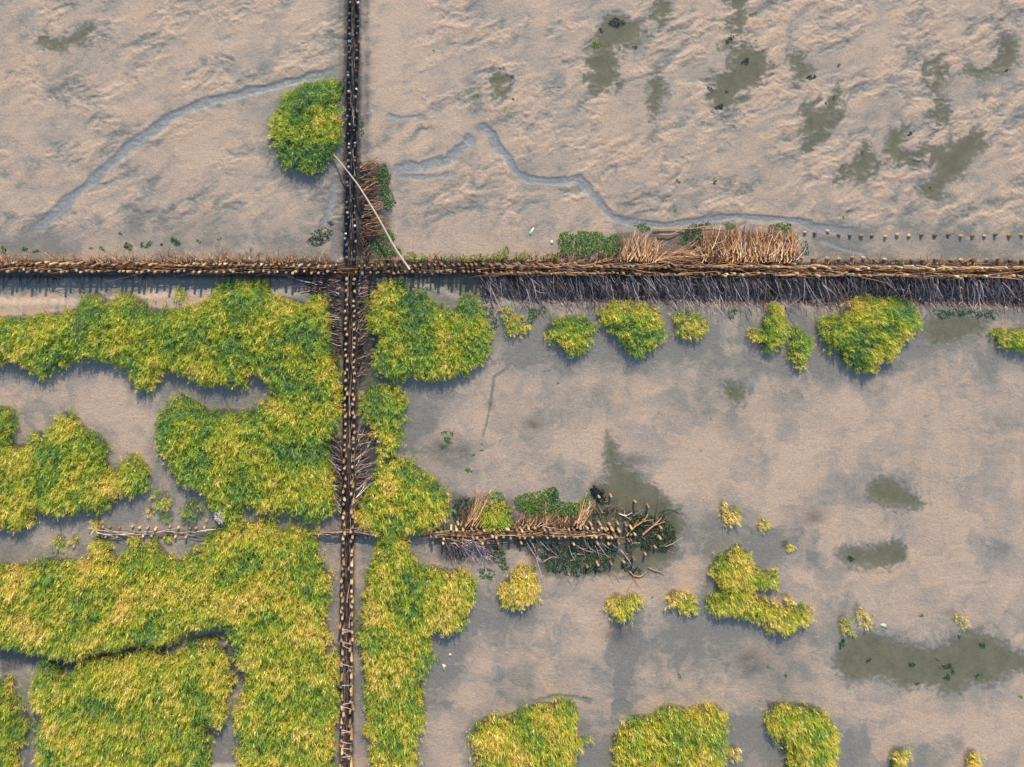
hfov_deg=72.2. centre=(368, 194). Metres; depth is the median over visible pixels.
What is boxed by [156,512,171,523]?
sea lavender plant
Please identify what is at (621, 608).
grass tussock
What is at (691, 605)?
grass tuft
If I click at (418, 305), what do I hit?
marsh grass
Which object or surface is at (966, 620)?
grass tuft
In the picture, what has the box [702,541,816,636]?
grass tussock
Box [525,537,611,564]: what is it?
brushwood mat
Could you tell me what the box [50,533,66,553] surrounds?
grass tuft
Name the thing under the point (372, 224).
brushwood mat
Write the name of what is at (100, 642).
marsh grass
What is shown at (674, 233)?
driftwood branch
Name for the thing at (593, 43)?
weed scrap
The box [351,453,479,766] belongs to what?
marsh grass
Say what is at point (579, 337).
grass tussock
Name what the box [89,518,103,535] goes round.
grass tuft
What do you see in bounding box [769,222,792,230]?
weed mat
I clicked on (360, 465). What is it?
brushwood mat
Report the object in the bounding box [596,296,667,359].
grass tussock
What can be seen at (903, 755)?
grass tuft
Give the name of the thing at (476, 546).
brushwood mat
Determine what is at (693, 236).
weed mat
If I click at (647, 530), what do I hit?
driftwood branch
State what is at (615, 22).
weed scrap
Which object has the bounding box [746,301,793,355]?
grass tussock
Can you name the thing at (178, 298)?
grass tuft
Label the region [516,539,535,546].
weed mat
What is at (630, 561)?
weed mat
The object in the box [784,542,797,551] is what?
grass tuft
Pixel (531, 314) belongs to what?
weed mat
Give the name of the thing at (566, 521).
brushwood mat
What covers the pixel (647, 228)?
weed mat
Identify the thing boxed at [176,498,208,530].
sea lavender plant
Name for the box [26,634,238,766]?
marsh grass
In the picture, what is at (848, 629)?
grass tuft
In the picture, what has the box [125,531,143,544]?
grass tuft
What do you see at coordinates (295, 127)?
grass tussock
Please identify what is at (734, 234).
brushwood mat
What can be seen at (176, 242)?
weed scrap
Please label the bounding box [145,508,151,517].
grass tuft
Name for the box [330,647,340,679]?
grass tuft
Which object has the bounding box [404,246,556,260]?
seaweed strip
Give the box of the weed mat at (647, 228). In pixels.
[634,223,650,232]
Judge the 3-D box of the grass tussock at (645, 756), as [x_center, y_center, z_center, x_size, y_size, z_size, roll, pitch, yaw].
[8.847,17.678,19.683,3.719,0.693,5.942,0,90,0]
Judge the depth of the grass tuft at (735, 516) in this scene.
19.91 m
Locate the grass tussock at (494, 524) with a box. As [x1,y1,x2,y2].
[474,499,514,534]
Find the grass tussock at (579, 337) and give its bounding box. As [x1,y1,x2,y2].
[543,314,599,358]
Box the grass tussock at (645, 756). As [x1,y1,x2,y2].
[609,700,736,766]
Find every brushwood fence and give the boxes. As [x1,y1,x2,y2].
[0,245,373,288]
[303,527,375,538]
[323,247,1023,282]
[338,239,359,766]
[344,0,359,275]
[409,520,628,542]
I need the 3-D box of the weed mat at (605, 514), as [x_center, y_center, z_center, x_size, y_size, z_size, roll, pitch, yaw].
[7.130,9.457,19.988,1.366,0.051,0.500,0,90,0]
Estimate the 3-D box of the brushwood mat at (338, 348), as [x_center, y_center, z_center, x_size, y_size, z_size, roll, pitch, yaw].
[-1.329,3.524,19.931,1.118,0.347,2.852,0,90,0]
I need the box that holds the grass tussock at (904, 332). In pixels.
[816,294,924,374]
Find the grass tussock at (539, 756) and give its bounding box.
[466,694,594,766]
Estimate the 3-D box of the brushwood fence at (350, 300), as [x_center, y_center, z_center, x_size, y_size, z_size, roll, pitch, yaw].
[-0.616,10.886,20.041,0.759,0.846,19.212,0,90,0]
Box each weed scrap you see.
[124,242,131,250]
[171,236,180,245]
[591,41,600,47]
[608,17,624,27]
[806,74,815,79]
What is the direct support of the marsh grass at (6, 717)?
on the mudflat
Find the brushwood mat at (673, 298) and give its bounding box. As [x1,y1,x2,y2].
[514,285,792,313]
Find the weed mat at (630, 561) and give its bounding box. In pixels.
[621,543,640,574]
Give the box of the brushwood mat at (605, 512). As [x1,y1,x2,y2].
[590,499,632,526]
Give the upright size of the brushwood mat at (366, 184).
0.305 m
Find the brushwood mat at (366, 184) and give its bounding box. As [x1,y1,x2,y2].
[360,157,382,202]
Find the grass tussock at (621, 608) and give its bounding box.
[603,591,644,625]
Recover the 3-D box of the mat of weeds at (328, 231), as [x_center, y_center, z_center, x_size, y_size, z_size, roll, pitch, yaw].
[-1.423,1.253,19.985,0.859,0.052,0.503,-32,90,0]
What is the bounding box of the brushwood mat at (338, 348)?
[304,270,341,358]
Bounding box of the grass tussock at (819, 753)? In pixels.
[763,701,843,766]
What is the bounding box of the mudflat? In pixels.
[0,0,1023,766]
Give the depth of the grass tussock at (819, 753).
19.76 m
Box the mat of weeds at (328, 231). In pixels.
[306,227,332,246]
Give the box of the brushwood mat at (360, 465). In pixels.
[355,425,378,504]
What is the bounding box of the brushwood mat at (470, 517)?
[460,488,497,527]
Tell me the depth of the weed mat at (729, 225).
19.99 m
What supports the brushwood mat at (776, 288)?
on the mudflat
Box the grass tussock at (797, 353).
[784,322,815,372]
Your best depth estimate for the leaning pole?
19.57 m
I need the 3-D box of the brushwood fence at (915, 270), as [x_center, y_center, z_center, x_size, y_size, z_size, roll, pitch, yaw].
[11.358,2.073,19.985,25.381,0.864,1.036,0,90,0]
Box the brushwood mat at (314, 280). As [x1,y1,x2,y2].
[269,264,334,297]
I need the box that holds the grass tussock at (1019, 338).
[989,324,1023,353]
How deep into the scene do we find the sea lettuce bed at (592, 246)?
19.93 m
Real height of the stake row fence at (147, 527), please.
0.548 m
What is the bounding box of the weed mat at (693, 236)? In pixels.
[678,221,710,248]
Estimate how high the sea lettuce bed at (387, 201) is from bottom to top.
0.076 m
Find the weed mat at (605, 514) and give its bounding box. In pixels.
[591,509,634,524]
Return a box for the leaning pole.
[334,155,409,269]
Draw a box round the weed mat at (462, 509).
[452,497,474,527]
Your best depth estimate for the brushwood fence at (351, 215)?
19.86 m
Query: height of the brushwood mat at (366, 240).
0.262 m
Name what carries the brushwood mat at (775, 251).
on the mudflat
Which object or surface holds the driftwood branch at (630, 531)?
on the brushwood mat at (664, 518)
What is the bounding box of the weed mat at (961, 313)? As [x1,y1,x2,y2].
[933,308,994,319]
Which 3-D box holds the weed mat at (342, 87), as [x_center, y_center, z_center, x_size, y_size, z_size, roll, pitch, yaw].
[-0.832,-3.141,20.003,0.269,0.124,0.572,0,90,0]
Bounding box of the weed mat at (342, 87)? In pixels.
[336,78,344,93]
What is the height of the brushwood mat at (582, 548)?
0.181 m
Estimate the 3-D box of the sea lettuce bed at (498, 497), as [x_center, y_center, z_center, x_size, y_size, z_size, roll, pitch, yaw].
[3.729,8.887,19.958,0.685,0.111,0.356,0,90,0]
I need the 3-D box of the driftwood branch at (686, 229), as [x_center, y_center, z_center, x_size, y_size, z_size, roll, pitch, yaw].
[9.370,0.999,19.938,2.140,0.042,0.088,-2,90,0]
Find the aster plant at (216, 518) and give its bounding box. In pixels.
[214,510,224,524]
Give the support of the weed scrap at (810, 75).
on the mudflat
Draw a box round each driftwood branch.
[320,532,377,536]
[583,538,603,557]
[626,514,649,535]
[627,571,645,590]
[642,519,663,534]
[653,226,725,229]
[658,228,690,234]
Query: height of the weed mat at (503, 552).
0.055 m
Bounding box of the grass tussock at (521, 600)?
[497,561,542,611]
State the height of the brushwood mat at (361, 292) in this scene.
0.313 m
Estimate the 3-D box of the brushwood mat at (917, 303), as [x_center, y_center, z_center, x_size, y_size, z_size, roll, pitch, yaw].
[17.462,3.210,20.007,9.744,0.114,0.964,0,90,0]
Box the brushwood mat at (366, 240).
[352,228,378,258]
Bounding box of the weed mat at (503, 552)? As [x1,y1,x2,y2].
[493,548,507,572]
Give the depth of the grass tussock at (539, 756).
19.75 m
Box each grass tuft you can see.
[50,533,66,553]
[67,535,79,547]
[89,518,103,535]
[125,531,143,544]
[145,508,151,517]
[162,532,172,543]
[173,284,188,303]
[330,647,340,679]
[664,588,699,617]
[718,500,742,528]
[725,746,743,762]
[757,515,771,533]
[783,594,796,609]
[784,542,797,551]
[838,616,856,637]
[856,606,876,629]
[889,747,913,766]
[952,613,971,630]
[965,750,986,766]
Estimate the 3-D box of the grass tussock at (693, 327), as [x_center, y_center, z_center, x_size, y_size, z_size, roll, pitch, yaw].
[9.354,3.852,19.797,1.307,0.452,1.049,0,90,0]
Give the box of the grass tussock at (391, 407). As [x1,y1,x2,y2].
[356,382,411,458]
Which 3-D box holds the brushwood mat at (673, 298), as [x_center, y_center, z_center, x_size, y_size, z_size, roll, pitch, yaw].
[8.360,3.145,20.004,8.236,0.105,1.065,0,90,0]
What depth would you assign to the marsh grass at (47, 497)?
19.76 m
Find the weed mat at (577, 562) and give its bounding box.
[540,542,615,576]
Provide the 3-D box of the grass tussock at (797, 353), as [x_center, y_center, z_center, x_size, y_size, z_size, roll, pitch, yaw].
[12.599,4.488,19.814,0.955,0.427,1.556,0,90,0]
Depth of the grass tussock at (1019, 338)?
19.88 m
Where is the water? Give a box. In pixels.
[82,0,1023,685]
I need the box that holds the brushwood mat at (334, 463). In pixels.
[321,431,342,514]
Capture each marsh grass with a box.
[0,277,346,534]
[0,404,151,534]
[0,516,341,766]
[0,672,36,766]
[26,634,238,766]
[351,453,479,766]
[362,277,495,383]
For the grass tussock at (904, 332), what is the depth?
19.77 m
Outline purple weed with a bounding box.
[590,485,605,504]
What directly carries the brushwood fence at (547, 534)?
on the mudflat
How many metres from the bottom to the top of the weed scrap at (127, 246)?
0.048 m
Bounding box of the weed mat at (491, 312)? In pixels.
[479,295,498,331]
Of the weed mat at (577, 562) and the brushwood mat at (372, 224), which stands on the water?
the weed mat at (577, 562)
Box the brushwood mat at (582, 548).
[524,540,632,593]
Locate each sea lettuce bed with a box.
[368,229,402,258]
[376,163,396,209]
[486,492,505,502]
[514,486,590,520]
[548,487,558,501]
[556,230,621,258]
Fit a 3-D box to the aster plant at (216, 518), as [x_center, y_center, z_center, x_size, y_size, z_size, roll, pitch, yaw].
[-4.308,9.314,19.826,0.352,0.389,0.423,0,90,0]
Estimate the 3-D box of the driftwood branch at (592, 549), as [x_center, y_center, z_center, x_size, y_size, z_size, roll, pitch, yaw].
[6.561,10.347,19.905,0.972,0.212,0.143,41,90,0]
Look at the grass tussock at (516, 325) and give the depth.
19.89 m
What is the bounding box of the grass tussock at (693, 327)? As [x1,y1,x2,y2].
[667,309,710,341]
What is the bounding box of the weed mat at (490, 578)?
[478,568,494,580]
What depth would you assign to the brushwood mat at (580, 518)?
19.86 m
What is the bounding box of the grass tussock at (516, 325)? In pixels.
[498,306,531,337]
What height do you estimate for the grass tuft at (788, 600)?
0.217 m
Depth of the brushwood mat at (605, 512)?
19.98 m
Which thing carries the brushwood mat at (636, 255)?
on the mudflat
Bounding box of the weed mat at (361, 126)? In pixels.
[360,118,363,136]
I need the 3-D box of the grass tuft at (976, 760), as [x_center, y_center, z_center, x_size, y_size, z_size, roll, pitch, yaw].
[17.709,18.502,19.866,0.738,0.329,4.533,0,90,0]
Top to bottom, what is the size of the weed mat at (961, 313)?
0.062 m
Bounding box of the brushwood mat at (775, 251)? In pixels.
[694,220,806,263]
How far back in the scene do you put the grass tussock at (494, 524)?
19.86 m
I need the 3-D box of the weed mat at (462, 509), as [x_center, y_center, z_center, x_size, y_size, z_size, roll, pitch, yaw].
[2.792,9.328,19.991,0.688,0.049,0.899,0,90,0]
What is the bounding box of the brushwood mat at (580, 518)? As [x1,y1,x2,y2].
[575,493,598,527]
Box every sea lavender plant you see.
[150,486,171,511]
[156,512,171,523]
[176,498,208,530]
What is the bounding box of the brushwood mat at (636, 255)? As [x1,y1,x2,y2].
[616,221,671,263]
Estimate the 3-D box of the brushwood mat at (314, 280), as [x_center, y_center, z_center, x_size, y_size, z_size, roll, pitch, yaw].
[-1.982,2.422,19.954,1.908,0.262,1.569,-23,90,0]
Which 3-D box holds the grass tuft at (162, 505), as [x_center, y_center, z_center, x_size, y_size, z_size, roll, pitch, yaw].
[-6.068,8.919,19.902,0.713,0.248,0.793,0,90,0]
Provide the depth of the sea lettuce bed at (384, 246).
19.98 m
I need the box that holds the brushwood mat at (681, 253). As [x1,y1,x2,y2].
[654,237,713,275]
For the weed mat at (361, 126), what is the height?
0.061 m
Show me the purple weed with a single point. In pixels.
(599, 493)
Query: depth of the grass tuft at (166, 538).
19.92 m
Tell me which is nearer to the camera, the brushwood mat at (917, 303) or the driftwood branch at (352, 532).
the driftwood branch at (352, 532)
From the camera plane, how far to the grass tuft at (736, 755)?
19.93 m
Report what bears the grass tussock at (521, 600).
on the mudflat
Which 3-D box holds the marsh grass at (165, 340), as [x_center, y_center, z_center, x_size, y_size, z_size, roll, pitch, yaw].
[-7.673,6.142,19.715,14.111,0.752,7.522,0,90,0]
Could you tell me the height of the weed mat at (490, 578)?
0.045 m
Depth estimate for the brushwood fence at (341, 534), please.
19.91 m
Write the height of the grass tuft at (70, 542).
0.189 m
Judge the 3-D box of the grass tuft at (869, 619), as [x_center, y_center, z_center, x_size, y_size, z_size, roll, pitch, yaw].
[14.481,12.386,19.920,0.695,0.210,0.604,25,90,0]
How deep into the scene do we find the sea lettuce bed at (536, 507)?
19.94 m
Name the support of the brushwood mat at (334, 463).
on the mudflat
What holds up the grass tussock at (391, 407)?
on the mudflat
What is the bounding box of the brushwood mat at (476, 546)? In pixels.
[444,538,505,566]
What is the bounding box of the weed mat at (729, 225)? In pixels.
[723,222,734,229]
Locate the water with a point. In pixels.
(974, 658)
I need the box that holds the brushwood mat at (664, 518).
[624,503,680,555]
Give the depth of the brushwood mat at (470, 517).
19.92 m
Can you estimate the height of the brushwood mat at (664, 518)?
0.113 m
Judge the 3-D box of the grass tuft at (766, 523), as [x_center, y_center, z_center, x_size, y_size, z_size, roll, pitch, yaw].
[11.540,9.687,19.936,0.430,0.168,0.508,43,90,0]
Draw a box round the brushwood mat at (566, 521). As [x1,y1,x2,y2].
[512,508,587,527]
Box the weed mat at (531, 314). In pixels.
[527,306,545,324]
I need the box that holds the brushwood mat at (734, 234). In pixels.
[695,223,795,248]
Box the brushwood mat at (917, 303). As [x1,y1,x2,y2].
[798,294,1023,314]
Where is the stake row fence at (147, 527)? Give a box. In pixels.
[88,525,219,540]
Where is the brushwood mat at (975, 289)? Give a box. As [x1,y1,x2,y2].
[807,275,1023,327]
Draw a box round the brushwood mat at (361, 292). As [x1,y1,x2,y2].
[356,271,381,376]
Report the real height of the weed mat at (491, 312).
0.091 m
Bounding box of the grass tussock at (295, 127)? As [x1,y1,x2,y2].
[267,73,345,178]
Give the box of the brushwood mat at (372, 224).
[360,198,395,239]
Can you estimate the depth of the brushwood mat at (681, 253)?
19.75 m
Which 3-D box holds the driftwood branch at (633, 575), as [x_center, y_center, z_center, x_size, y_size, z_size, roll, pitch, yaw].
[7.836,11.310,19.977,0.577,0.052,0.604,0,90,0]
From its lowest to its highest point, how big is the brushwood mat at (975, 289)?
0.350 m
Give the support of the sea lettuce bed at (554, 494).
on the sea lettuce bed at (536, 507)
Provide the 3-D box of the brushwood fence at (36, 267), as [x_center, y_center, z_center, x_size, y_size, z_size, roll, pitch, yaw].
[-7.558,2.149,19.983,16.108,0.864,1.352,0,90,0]
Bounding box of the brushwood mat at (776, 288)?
[475,274,830,327]

